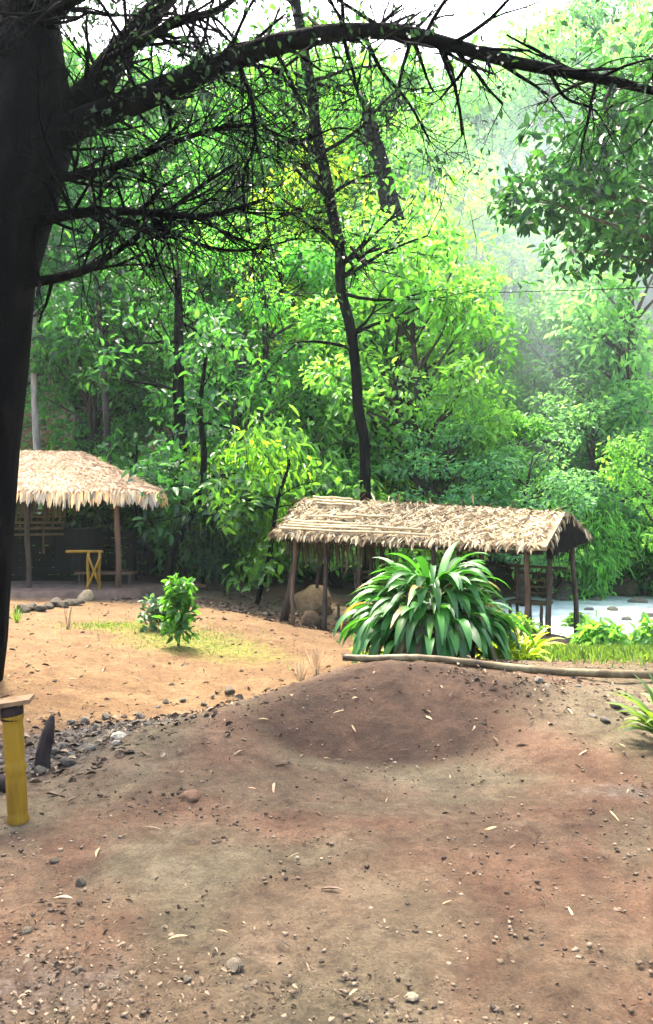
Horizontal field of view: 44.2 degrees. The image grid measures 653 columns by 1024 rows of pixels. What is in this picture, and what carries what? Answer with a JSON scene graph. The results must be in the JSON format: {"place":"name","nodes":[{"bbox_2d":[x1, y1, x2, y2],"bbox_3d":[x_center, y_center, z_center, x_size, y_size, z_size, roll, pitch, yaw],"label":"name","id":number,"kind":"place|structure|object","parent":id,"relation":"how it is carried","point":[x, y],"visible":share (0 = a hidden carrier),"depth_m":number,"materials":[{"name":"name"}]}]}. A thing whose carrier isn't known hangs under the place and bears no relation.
{"place":"outdoors","nodes":[
{"label":"outdoors","id":0,"kind":"place"},
{"bbox_2d":[0,205,652,1023],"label":"ground","id":1,"kind":"structure","parent":0,"point":[144,853],"depth_m":4.13,"materials":[{"name":"soil"}]},
{"bbox_2d":[0,774,5,792],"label":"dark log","id":2,"kind":"object","parent":1,"relation":"on","point":[2,785],"depth_m":4.67,"materials":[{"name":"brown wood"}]},
{"bbox_2d":[0,694,34,825],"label":"bamboo post","id":3,"kind":"object","parent":1,"relation":"on","point":[11,719],"visible":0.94,"depth_m":4.18,"materials":[{"name":"yellow wood"}]},
{"bbox_2d":[9,605,31,622],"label":"grass tuft","id":4,"kind":"object","parent":1,"relation":"on","point":[16,618],"visible":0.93,"depth_m":12.02,"materials":[{"name":"green plant"}]},
{"bbox_2d":[34,765,46,775],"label":"stone","id":5,"kind":"object","parent":1,"relation":"on","point":[38,769],"visible":0.97,"depth_m":5.00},
{"bbox_2d":[34,715,54,767],"bbox_3d":[-1.789,1.496,5.104,0.135,0.416,0.117,0,0,0],"label":"charred stake","id":6,"kind":"object","parent":1,"relation":"on","point":[43,752],"visible":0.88,"depth_m":5.07,"materials":[{"name":"black wood"}]},
{"bbox_2d":[27,221,105,394],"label":"forest tree","id":7,"kind":"object","parent":1,"relation":"on","point":[53,271],"visible":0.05,"depth_m":26.77,"materials":[{"name":"green plant"}]},
{"bbox_2d":[60,758,75,765],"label":"stone","id":8,"kind":"object","parent":1,"relation":"on","point":[67,762],"visible":1,"depth_m":5.10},
{"bbox_2d":[30,185,124,513],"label":"pale slender tree","id":9,"kind":"object","parent":1,"relation":"on","point":[35,415],"visible":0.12,"depth_m":23.30,"materials":[{"name":"green plant"}]},
{"bbox_2d":[65,550,102,589],"bbox_3d":[-4.896,1.252,16.222,0.748,0.966,0.131,0,0,0],"label":"bamboo trestle","id":10,"kind":"object","parent":1,"relation":"on","point":[98,575],"visible":0.87,"depth_m":16.22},
{"bbox_2d":[78,589,93,600],"bbox_3d":[-4.738,1.650,15.859,0.322,0.273,0.348,-10,16,-28],"label":"stone","id":11,"kind":"object","parent":1,"relation":"on","point":[87,595],"visible":0.81,"depth_m":15.74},
{"bbox_2d":[29,137,146,451],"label":"forest tree","id":12,"kind":"object","parent":1,"relation":"on","point":[82,403],"visible":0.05,"depth_m":27.44,"materials":[{"name":"green plant"}]},
{"bbox_2d":[10,447,177,599],"bbox_3d":[-6.245,0.189,18.045,6.059,3.431,4.708,0,0,0],"label":"thatched hut","id":13,"kind":"object","parent":1,"relation":"on","point":[51,481],"visible":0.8,"depth_m":17.14,"materials":[{"name":"plant"}]},
{"bbox_2d":[74,571,137,583],"bbox_3d":[-4.850,1.449,17.700,1.300,0.280,0.400,0,0,0],"label":"bench","id":14,"kind":"object","parent":13,"relation":"on","point":[81,576],"visible":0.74,"depth_m":17.53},
{"bbox_3d":[-5.625,0.323,17.435,2.548,0.088,0.144,0,0,3],"label":"rope","id":15,"kind":"object","parent":13,"relation":"attached to","visible":0},
{"bbox_2d":[53,527,105,569],"bbox_3d":[-5.390,0.795,17.510,1.120,0.951,0.190,0,0,0],"label":"hanging cloth","id":16,"kind":"object","parent":15,"relation":"hanging from","point":[83,539],"visible":0.89,"depth_m":17.51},
{"bbox_2d":[51,473,176,572],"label":"shrub","id":17,"kind":"object","parent":1,"relation":"on","point":[92,508],"visible":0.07,"depth_m":19.57,"materials":[{"name":"green plant"}]},
{"bbox_2d":[25,238,204,461],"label":"forest tree","id":18,"kind":"object","parent":1,"relation":"on","point":[93,431],"visible":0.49,"depth_m":23.53,"materials":[{"name":"green plant"}]},
{"bbox_2d":[91,45,160,91],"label":"hillside tree","id":19,"kind":"object","parent":1,"relation":"on","point":[143,63],"visible":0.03,"depth_m":46.13,"materials":[{"name":"green plant"}]},
{"bbox_2d":[31,123,224,506],"bbox_3d":[-6.044,-4.840,22.111,4.859,12.658,6.474,0,0,22],"label":"thin dark tree","id":20,"kind":"object","parent":1,"relation":"on","point":[105,395],"visible":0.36,"depth_m":21.77,"materials":[{"name":"green plant"}]},
{"bbox_2d":[70,425,198,579],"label":"slim tree","id":21,"kind":"object","parent":1,"relation":"on","point":[135,547],"visible":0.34,"depth_m":18.38,"materials":[{"name":"green plant"}]},
{"bbox_2d":[37,164,240,461],"bbox_3d":[-6.152,-5.554,25.939,6.476,11.660,7.319,0,0,-23],"label":"forest tree","id":22,"kind":"object","parent":1,"relation":"on","point":[108,340],"visible":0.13,"depth_m":25.30,"materials":[{"name":"green plant"}]},
{"bbox_2d":[68,428,209,571],"bbox_3d":[-4.545,-0.163,21.351,4.778,3.982,4.822,0,0,9],"label":"shrub","id":23,"kind":"object","parent":1,"relation":"on","point":[127,463],"visible":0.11,"depth_m":20.76,"materials":[{"name":"green plant"}]},
{"bbox_2d":[135,593,171,631],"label":"seedling","id":24,"kind":"object","parent":1,"relation":"on","point":[153,609],"visible":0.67,"depth_m":11.08,"materials":[{"name":"green plant"}]},
{"bbox_2d":[43,221,270,578],"bbox_3d":[-3.856,-2.789,19.350,5.637,9.133,4.876,0,0,-20],"label":"straight tree","id":25,"kind":"object","parent":1,"relation":"on","point":[178,387],"visible":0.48,"depth_m":19.50,"materials":[{"name":"green plant"}]},
{"bbox_2d":[120,120,223,322],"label":"hillside tree","id":26,"kind":"object","parent":1,"relation":"on","point":[150,135],"visible":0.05,"depth_m":34.91,"materials":[{"name":"green plant"}]},
{"bbox_2d":[151,572,201,645],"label":"sapling","id":27,"kind":"object","parent":1,"relation":"on","point":[181,601],"visible":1,"depth_m":9.93,"materials":[{"name":"green plant"}]},
{"bbox_2d":[152,44,225,134],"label":"hillside tree","id":28,"kind":"object","parent":1,"relation":"on","point":[192,93],"depth_m":44.42,"materials":[{"name":"green plant"}]},
{"bbox_2d":[96,429,284,584],"bbox_3d":[-3.273,0.047,20.273,4.760,4.609,4.562,0,0,-5],"label":"shrub","id":29,"kind":"object","parent":1,"relation":"on","point":[130,523],"visible":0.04,"depth_m":19.52,"materials":[{"name":"green plant"}]},
{"bbox_2d":[180,789,200,801],"bbox_3d":[-0.749,1.587,4.472,0.084,0.074,0.131,0,0,34],"label":"stone","id":30,"kind":"object","parent":1,"relation":"on","point":[193,795],"visible":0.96,"depth_m":4.44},
{"bbox_2d":[109,249,283,450],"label":"forest tree","id":31,"kind":"object","parent":1,"relation":"on","point":[157,376],"visible":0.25,"depth_m":23.69,"materials":[{"name":"green plant"}]},
{"bbox_2d":[148,451,266,588],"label":"short tree","id":32,"kind":"object","parent":1,"relation":"on","point":[171,541],"visible":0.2,"depth_m":18.03,"materials":[{"name":"green plant"}]},
{"bbox_2d":[121,305,297,583],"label":"forked tree","id":33,"kind":"object","parent":1,"relation":"on","point":[174,547],"visible":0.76,"depth_m":17.51,"materials":[{"name":"green plant"}]},
{"bbox_2d":[158,468,260,589],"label":"arching shrub","id":34,"kind":"object","parent":1,"relation":"on","point":[213,561],"visible":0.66,"depth_m":17.80,"materials":[{"name":"green plant"}]},
{"bbox_2d":[160,77,291,377],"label":"hillside tree","id":35,"kind":"object","parent":1,"relation":"on","point":[210,167],"visible":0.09,"depth_m":33.49,"materials":[{"name":"green plant"}]},
{"bbox_2d":[142,289,323,464],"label":"forest tree","id":36,"kind":"object","parent":1,"relation":"on","point":[286,366],"visible":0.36,"depth_m":21.78,"materials":[{"name":"green plant"}]},
{"bbox_2d":[226,957,244,973],"bbox_3d":[-0.322,1.593,2.824,0.064,0.042,0.056,2,4,-42],"label":"stone","id":37,"kind":"object","parent":1,"relation":"on","point":[233,963],"visible":0.93,"depth_m":2.81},
{"bbox_2d":[174,425,315,590],"bbox_3d":[-1.958,-0.041,18.585,3.134,3.844,3.271,0,0,-30],"label":"arching shrub","id":38,"kind":"object","parent":1,"relation":"on","point":[255,464],"visible":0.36,"depth_m":18.08,"materials":[{"name":"green plant"}]},
{"bbox_2d":[145,207,363,447],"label":"forest tree","id":39,"kind":"object","parent":1,"relation":"on","point":[313,267],"visible":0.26,"depth_m":23.11,"materials":[{"name":"green plant"}]},
{"bbox_2d":[192,389,365,603],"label":"young tree","id":40,"kind":"object","parent":1,"relation":"on","point":[260,576],"visible":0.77,"depth_m":16.86,"materials":[{"name":"green plant"}]},
{"bbox_2d":[207,400,358,583],"bbox_3d":[-1.034,-0.470,20.761,4.028,4.722,3.886,0,0,-7],"label":"arching shrub","id":41,"kind":"object","parent":1,"relation":"on","point":[328,449],"visible":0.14,"depth_m":20.25,"materials":[{"name":"green plant"}]},
{"bbox_2d":[214,22,375,340],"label":"hillside tree","id":42,"kind":"object","parent":1,"relation":"on","point":[325,51],"visible":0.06,"depth_m":34.93,"materials":[{"name":"green plant"}]},
{"bbox_2d":[289,659,308,681],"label":"grass tuft","id":43,"kind":"object","parent":1,"relation":"on","point":[300,678],"visible":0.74,"depth_m":7.98,"materials":[{"name":"beige plant"}]},
{"bbox_2d":[300,610,321,626],"bbox_3d":[-0.293,2.089,15.587,0.497,0.358,0.421,9,-7,21],"label":"boulder","id":44,"kind":"object","parent":1,"relation":"on","point":[309,618],"visible":0.82,"depth_m":15.42,"materials":[{"name":"stone"}]},
{"bbox_2d":[228,124,396,494],"bbox_3d":[-0.586,-6.046,26.366,5.978,12.936,5.427,0,0,1],"label":"forest tree","id":45,"kind":"object","parent":1,"relation":"on","point":[335,173],"visible":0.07,"depth_m":25.52,"materials":[{"name":"green plant"}]},
{"bbox_2d":[294,585,331,613],"bbox_3d":[-0.251,1.917,17.156,0.966,0.570,1.184,-7,15,-32],"label":"boulder","id":46,"kind":"object","parent":1,"relation":"on","point":[309,598],"visible":0.79,"depth_m":16.81,"materials":[{"name":"stone"}]},
{"bbox_2d":[305,646,335,675],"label":"grass tuft","id":47,"kind":"object","parent":1,"relation":"on","point":[315,666],"visible":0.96,"depth_m":8.35,"materials":[{"name":"beige plant"}]},
{"bbox_2d":[0,0,652,681],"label":"leaning tree","id":48,"kind":"object","parent":1,"relation":"on","point":[52,118],"visible":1,"depth_m":7.13,"materials":[{"name":"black plant"}]},
{"bbox_2d":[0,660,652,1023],"bbox_3d":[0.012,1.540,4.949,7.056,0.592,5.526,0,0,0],"label":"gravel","id":49,"kind":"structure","parent":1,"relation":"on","point":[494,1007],"depth_m":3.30,"materials":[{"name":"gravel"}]},
{"bbox_2d":[0,581,652,1023],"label":"leaf litter","id":50,"kind":"object","parent":1,"relation":"on","point":[124,753],"visible":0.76,"depth_m":5.18,"materials":[{"name":"plant"}]},
{"bbox_2d":[18,254,652,595],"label":"undergrowth","id":51,"kind":"object","parent":1,"relation":"on","point":[639,575],"visible":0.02,"depth_m":26.20,"materials":[{"name":"green plant"}]},
{"bbox_2d":[27,615,652,670],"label":"grass","id":52,"kind":"structure","parent":1,"relation":"on","point":[601,653],"depth_m":9.13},
{"bbox_2d":[271,443,411,587],"bbox_3d":[0.078,0.104,21.121,3.983,4.163,5.135,0,0,23],"label":"shrub","id":53,"kind":"object","parent":1,"relation":"on","point":[336,580],"visible":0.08,"depth_m":20.74,"materials":[{"name":"green plant"}]},
{"bbox_2d":[290,15,392,123],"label":"hillside tree","id":54,"kind":"object","parent":1,"relation":"on","point":[359,56],"visible":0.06,"depth_m":46.03,"materials":[{"name":"green plant"}]},
{"bbox_2d":[147,0,543,600],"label":"thin leaning tree","id":55,"kind":"object","parent":1,"relation":"on","point":[353,331],"visible":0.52,"depth_m":17.45,"materials":[{"name":"green plant"}]},
{"bbox_2d":[43,4,652,342],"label":"wood","id":56,"kind":"object","parent":1,"relation":"on","point":[75,60],"visible":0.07,"depth_m":39.82,"materials":[{"name":"green plant"}]},
{"bbox_2d":[336,570,372,630],"bbox_3d":[0.516,1.696,15.082,0.460,1.199,0.660,0,0,32],"label":"bamboo bench","id":57,"kind":"object","parent":1,"relation":"on","point":[343,604],"visible":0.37,"depth_m":14.94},
{"bbox_2d":[301,325,431,491],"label":"forest tree","id":58,"kind":"object","parent":1,"relation":"on","point":[383,340],"visible":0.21,"depth_m":23.52,"materials":[{"name":"green plant"}]},
{"bbox_2d":[304,480,430,595],"bbox_3d":[1.279,0.726,19.287,3.583,2.986,3.616,0,0,-23],"label":"shrub","id":59,"kind":"object","parent":1,"relation":"on","point":[400,550],"visible":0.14,"depth_m":18.78,"materials":[{"name":"green plant"}]},
{"bbox_2d":[316,71,425,332],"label":"hillside tree","id":60,"kind":"object","parent":1,"relation":"on","point":[390,158],"visible":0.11,"depth_m":35.78,"materials":[{"name":"green plant"}]},
{"bbox_2d":[286,162,479,495],"bbox_3d":[2.396,-5.580,27.088,7.009,11.932,7.229,0,0,43],"label":"forest tree","id":61,"kind":"object","parent":1,"relation":"on","point":[426,328],"visible":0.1,"depth_m":26.27,"materials":[{"name":"green plant"}]},
{"bbox_2d":[292,0,482,485],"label":"broken tree","id":62,"kind":"object","parent":1,"relation":"on","point":[381,151],"visible":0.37,"depth_m":24.98,"materials":[{"name":"green plant"}]},
{"bbox_2d":[291,213,520,551],"bbox_3d":[2.118,-2.719,20.442,5.668,9.649,5.846,0,0,-28],"label":"forest tree","id":63,"kind":"object","parent":1,"relation":"on","point":[414,369],"visible":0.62,"depth_m":20.29,"materials":[{"name":"green plant"}]},
{"bbox_2d":[285,203,533,500],"bbox_3d":[2.066,-3.226,22.572,6.874,10.302,7.056,0,0,-31],"label":"forest tree","id":64,"kind":"object","parent":1,"relation":"on","point":[314,328],"visible":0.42,"depth_m":21.69,"materials":[{"name":"green plant"}]},
{"bbox_2d":[368,57,451,197],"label":"hillside tree","id":65,"kind":"object","parent":1,"relation":"on","point":[396,75],"visible":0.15,"depth_m":44.82,"materials":[{"name":"green plant"}]},
{"bbox_2d":[404,992,418,1001],"bbox_3d":[0.280,1.596,2.646,0.046,0.023,0.036,0,0,22],"label":"stone","id":66,"kind":"object","parent":1,"relation":"on","point":[414,996],"visible":0.99,"depth_m":2.64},
{"bbox_2d":[267,492,591,635],"bbox_3d":[1.825,0.993,15.146,5.742,2.778,2.951,0,0,32],"label":"bamboo shelter","id":67,"kind":"object","parent":1,"relation":"on","point":[371,525],"visible":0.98,"depth_m":14.30,"materials":[{"name":"beige plant"}]},
{"bbox_2d":[333,540,534,662],"bbox_3d":[1.116,0.997,8.235,2.098,1.382,1.790,0,0,0],"label":"strap leaf plant","id":68,"kind":"object","parent":1,"relation":"on","point":[451,619],"visible":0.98,"depth_m":7.91,"materials":[{"name":"plant"}]},
{"bbox_2d":[364,81,504,325],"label":"hillside tree","id":69,"kind":"object","parent":1,"relation":"on","point":[455,135],"visible":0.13,"depth_m":36.11,"materials":[{"name":"green plant"}]},
{"bbox_2d":[376,464,503,593],"bbox_3d":[2.316,0.670,20.697,3.878,3.918,4.046,0,0,-30],"label":"shrub","id":70,"kind":"object","parent":1,"relation":"on","point":[426,552],"visible":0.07,"depth_m":20.52,"materials":[{"name":"green plant"}]},
{"bbox_2d":[363,166,541,488],"bbox_3d":[4.363,-6.236,28.854,7.093,11.391,6.910,0,0,-11],"label":"forest tree","id":71,"kind":"object","parent":1,"relation":"on","point":[523,270],"visible":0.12,"depth_m":27.91,"materials":[{"name":"green plant"}]},
{"bbox_2d":[375,398,535,584],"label":"forest tree","id":72,"kind":"object","parent":1,"relation":"on","point":[496,488],"visible":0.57,"depth_m":19.52,"materials":[{"name":"green plant"}]},
{"bbox_2d":[408,43,539,200],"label":"hillside tree","id":73,"kind":"object","parent":1,"relation":"on","point":[469,82],"visible":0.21,"depth_m":38.58,"materials":[{"name":"green plant"}]},
{"bbox_2d":[423,259,535,491],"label":"forest tree","id":74,"kind":"object","parent":1,"relation":"on","point":[500,386],"visible":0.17,"depth_m":25.76,"materials":[{"name":"green plant"}]},
{"bbox_2d":[461,547,509,575],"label":"shrub","id":75,"kind":"object","parent":1,"relation":"on","point":[474,557],"visible":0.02,"depth_m":23.80,"materials":[{"name":"green plant"}]},
{"bbox_2d":[408,397,569,591],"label":"forest tree","id":76,"kind":"object","parent":1,"relation":"on","point":[523,431],"visible":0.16,"depth_m":22.30,"materials":[{"name":"green plant"}]},
{"bbox_2d":[342,654,652,678],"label":"bamboo pole","id":77,"kind":"object","parent":1,"relation":"on","point":[601,673],"visible":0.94,"depth_m":6.78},
{"bbox_2d":[475,631,529,658],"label":"yellow fern","id":78,"kind":"object","parent":1,"relation":"on","point":[498,651],"visible":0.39,"depth_m":8.19,"materials":[{"name":"green plant"}]},
{"bbox_2d":[464,11,559,106],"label":"hillside tree","id":79,"kind":"object","parent":1,"relation":"on","point":[498,36],"visible":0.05,"depth_m":47.27,"materials":[{"name":"green plant"}]},
{"bbox_2d":[431,127,594,451],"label":"forest tree","id":80,"kind":"object","parent":1,"relation":"on","point":[511,237],"visible":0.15,"depth_m":30.44,"materials":[{"name":"green plant"}]},
{"bbox_2d":[496,632,551,661],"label":"yellow fern","id":81,"kind":"object","parent":1,"relation":"on","point":[528,650],"visible":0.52,"depth_m":8.34,"materials":[{"name":"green plant"}]},
{"bbox_2d":[505,565,552,625],"bbox_3d":[3.494,1.541,13.862,0.711,1.216,0.456,0,0,32],"label":"bamboo bench","id":82,"kind":"object","parent":1,"relation":"on","point":[516,601],"visible":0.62,"depth_m":13.96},
{"bbox_2d":[450,428,608,606],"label":"forest tree","id":83,"kind":"object","parent":1,"relation":"on","point":[525,502],"visible":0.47,"depth_m":19.64,"materials":[{"name":"green plant"}]},
{"bbox_2d":[509,610,549,638],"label":"seedling","id":84,"kind":"object","parent":1,"relation":"on","point":[531,629],"visible":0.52,"depth_m":11.89,"materials":[{"name":"green plant"}]},
{"bbox_2d":[511,627,567,647],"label":"yellow fern","id":85,"kind":"object","parent":1,"relation":"on","point":[538,642],"visible":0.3,"depth_m":10.13,"materials":[{"name":"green plant"}]},
{"bbox_2d":[482,4,609,304],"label":"hillside tree","id":86,"kind":"object","parent":1,"relation":"on","point":[528,91],"visible":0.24,"depth_m":37.55,"materials":[{"name":"green plant"}]},
{"bbox_2d":[552,581,572,600],"bbox_3d":[6.354,2.319,21.660,0.816,0.941,0.944,0,-11,1],"label":"boulder","id":87,"kind":"object","parent":1,"relation":"on","point":[562,593],"visible":0.3,"depth_m":21.37,"materials":[{"name":"stone"}]},
{"bbox_2d":[486,11,652,287],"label":"overhanging tree","id":88,"kind":"object","parent":1,"relation":"on","point":[634,218],"visible":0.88,"depth_m":17.51,"materials":[{"name":"green plant"}]},
{"bbox_2d":[494,466,651,600],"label":"shrub","id":89,"kind":"object","parent":1,"relation":"on","point":[562,562],"visible":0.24,"depth_m":21.17,"materials":[{"name":"green plant"}]},
{"bbox_2d":[497,368,652,536],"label":"forest tree","id":90,"kind":"object","parent":1,"relation":"on","point":[582,413],"visible":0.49,"depth_m":22.18,"materials":[{"name":"green plant"}]},
{"bbox_2d":[499,229,652,468],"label":"forest tree","id":91,"kind":"object","parent":1,"relation":"on","point":[537,308],"visible":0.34,"depth_m":26.00,"materials":[{"name":"green plant"}]},
{"bbox_2d":[560,612,599,628],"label":"bank plant","id":92,"kind":"object","parent":1,"relation":"on","point":[569,620],"visible":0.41,"depth_m":16.36,"materials":[{"name":"green plant"}]},
{"bbox_2d":[529,178,652,572],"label":"feathery tree","id":93,"kind":"object","parent":1,"relation":"on","point":[628,356],"visible":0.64,"depth_m":23.27,"materials":[{"name":"green plant"}]},
{"bbox_2d":[547,0,637,84],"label":"hillside tree","id":94,"kind":"object","parent":1,"relation":"on","point":[575,38],"visible":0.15,"depth_m":49.08,"materials":[{"name":"green plant"}]},
{"bbox_2d":[535,0,652,140],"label":"hillside tree","id":95,"kind":"object","parent":1,"relation":"on","point":[574,12],"visible":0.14,"depth_m":41.84,"materials":[{"name":"green plant"}]},
{"bbox_2d":[566,610,631,645],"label":"bank plant","id":96,"kind":"object","parent":1,"relation":"on","point":[603,632],"visible":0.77,"depth_m":11.08,"materials":[{"name":"green plant"}]},
{"bbox_2d":[549,444,652,513],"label":"shrub","id":97,"kind":"object","parent":1,"relation":"on","point":[585,456],"visible":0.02,"depth_m":24.69,"materials":[{"name":"green plant"}]},
{"bbox_2d":[550,490,652,599],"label":"arching shrub","id":98,"kind":"object","parent":1,"relation":"on","point":[604,577],"visible":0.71,"depth_m":21.13,"materials":[{"name":"green plant"}]},
{"bbox_2d":[578,0,649,94],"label":"hillside tree","id":99,"kind":"object","parent":1,"relation":"on","point":[599,22],"visible":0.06,"depth_m":48.67,"materials":[{"name":"green plant"}]},
{"bbox_2d":[590,0,652,166],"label":"hillside tree","id":100,"kind":"object","parent":1,"relation":"on","point":[626,51],"visible":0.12,"depth_m":35.54,"materials":[{"name":"green plant"}]},
{"bbox_2d":[595,384,652,551],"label":"shrub","id":101,"kind":"object","parent":1,"relation":"on","point":[626,477],"visible":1,"depth_m":18.60,"materials":[{"name":"green plant"}]},
{"bbox_2d":[605,668,652,734],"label":"edge plant","id":102,"kind":"object","parent":1,"relation":"on","point":[646,720],"visible":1,"depth_m":5.46,"materials":[{"name":"green plant"}]},
{"bbox_2d":[609,503,652,596],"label":"shrub","id":103,"kind":"object","parent":1,"relation":"on","point":[639,566],"visible":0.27,"depth_m":22.31,"materials":[{"name":"green plant"}]},
{"bbox_2d":[610,491,652,574],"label":"shrub","id":104,"kind":"object","parent":1,"relation":"on","point":[631,516],"visible":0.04,"depth_m":23.17,"materials":[{"name":"green plant"}]},
{"bbox_2d":[627,611,652,646],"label":"bank plant","id":105,"kind":"object","parent":1,"relation":"on","point":[641,634],"visible":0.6,"depth_m":11.43,"materials":[{"name":"green plant"}]},
{"bbox_2d":[53,284,652,293],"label":"overhead wire","id":106,"kind":"object","parent":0,"point":[366,293],"visible":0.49,"depth_m":20.99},
{"bbox_2d":[61,0,651,124],"label":"sky","id":107,"kind":"structure","parent":0,"point":[458,27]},
{"bbox_2d":[492,595,652,637],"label":"stream","id":108,"kind":"structure","parent":0,"point":[561,610],"depth_m":19.05,"materials":[{"name":"liquid"}]},
{"bbox_2d":[608,578,641,595],"bbox_3d":[8.287,2.113,22.444,0.632,0.532,0.993,0,0,-41],"label":"boulder","id":109,"kind":"object","parent":108,"relation":"in","point":[625,588],"visible":0.72,"depth_m":22.19,"materials":[{"name":"stone"}]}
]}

